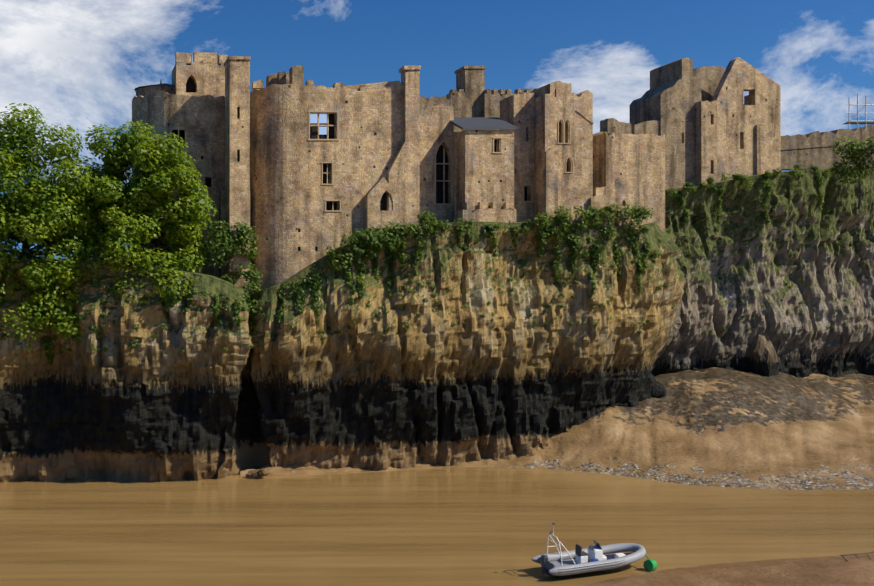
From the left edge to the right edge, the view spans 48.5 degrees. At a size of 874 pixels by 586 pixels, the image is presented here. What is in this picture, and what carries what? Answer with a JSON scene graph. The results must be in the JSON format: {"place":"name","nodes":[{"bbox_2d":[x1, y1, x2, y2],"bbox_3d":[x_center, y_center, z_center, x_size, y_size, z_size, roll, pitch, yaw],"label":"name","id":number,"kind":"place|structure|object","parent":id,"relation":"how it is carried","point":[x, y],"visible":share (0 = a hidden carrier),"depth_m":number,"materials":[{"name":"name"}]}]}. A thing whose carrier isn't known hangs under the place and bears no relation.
{"place":"outdoors","nodes":[
{"label":"outdoors","id":0,"kind":"place"},
{"bbox_2d":[0,168,873,482],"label":"cliff","id":1,"kind":"structure","parent":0,"point":[432,386],"depth_m":107.34,"materials":[{"name":"beige stone"}]},
{"bbox_2d":[0,103,122,359],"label":"tree","id":2,"kind":"object","parent":1,"relation":"on","point":[66,207],"depth_m":97.58,"materials":[{"name":"green plant"}]},
{"bbox_2d":[27,120,217,342],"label":"tree","id":3,"kind":"object","parent":1,"relation":"on","point":[156,188],"depth_m":98.84,"materials":[{"name":"green plant"}]},
{"bbox_2d":[0,167,861,365],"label":"cliff creeper leaves","id":4,"kind":"object","parent":1,"relation":"on","point":[168,303],"visible":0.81,"depth_m":106.81,"materials":[{"name":"green plant"}]},
{"bbox_2d":[132,52,873,288],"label":"castle","id":5,"kind":"structure","parent":1,"relation":"on","point":[294,170],"depth_m":111.07,"materials":[{"name":"stone"}]},
{"bbox_2d":[843,94,873,129],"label":"scaffolding","id":6,"kind":"object","parent":5,"relation":"on","point":[865,122],"visible":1,"depth_m":132.40,"materials":[{"name":"metal"}]},
{"bbox_2d":[199,136,873,325],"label":"cliff bushes","id":7,"kind":"object","parent":1,"relation":"on","point":[241,236],"depth_m":109.90,"materials":[{"name":"green plant"}]},
{"bbox_2d":[0,467,873,585],"bbox_3d":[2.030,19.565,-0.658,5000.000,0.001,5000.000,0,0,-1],"label":"river water","id":8,"kind":"structure","parent":0,"point":[479,526],"depth_m":81.02,"materials":[{"name":"brown liquid"}]},
{"bbox_2d":[532,522,645,575],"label":"rib boat","id":9,"kind":"object","parent":8,"relation":"on","point":[579,559],"visible":1,"depth_m":67.89,"materials":[{"name":"grey rubber"}]},
{"bbox_2d":[643,554,656,570],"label":"mooring buoy","id":10,"kind":"object","parent":8,"relation":"in","point":[650,564],"visible":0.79,"depth_m":68.30,"materials":[{"name":"green plastic"}]},
{"bbox_2d":[0,0,873,259],"label":"sky","id":11,"kind":"structure","parent":0,"point":[81,63],"materials":[{"name":"blue"}]},
{"bbox_2d":[240,367,873,489],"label":"mud bank","id":12,"kind":"structure","parent":0,"point":[716,427],"depth_m":113.04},
{"bbox_2d":[246,331,778,478],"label":"fallen rocks","id":13,"kind":"object","parent":12,"relation":"on","point":[761,359],"visible":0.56,"depth_m":135.01,"materials":[{"name":"stone"}]},
{"bbox_2d":[583,554,873,585],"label":"mudbank","id":14,"kind":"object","parent":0,"point":[830,571],"depth_m":66.55,"materials":[{"name":"brown soil"}]},
{"bbox_2d":[840,552,872,561],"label":"driftwood","id":15,"kind":"object","parent":14,"relation":"on","point":[855,554],"visible":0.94,"depth_m":71.29,"materials":[{"name":"brown wood"}]}
]}

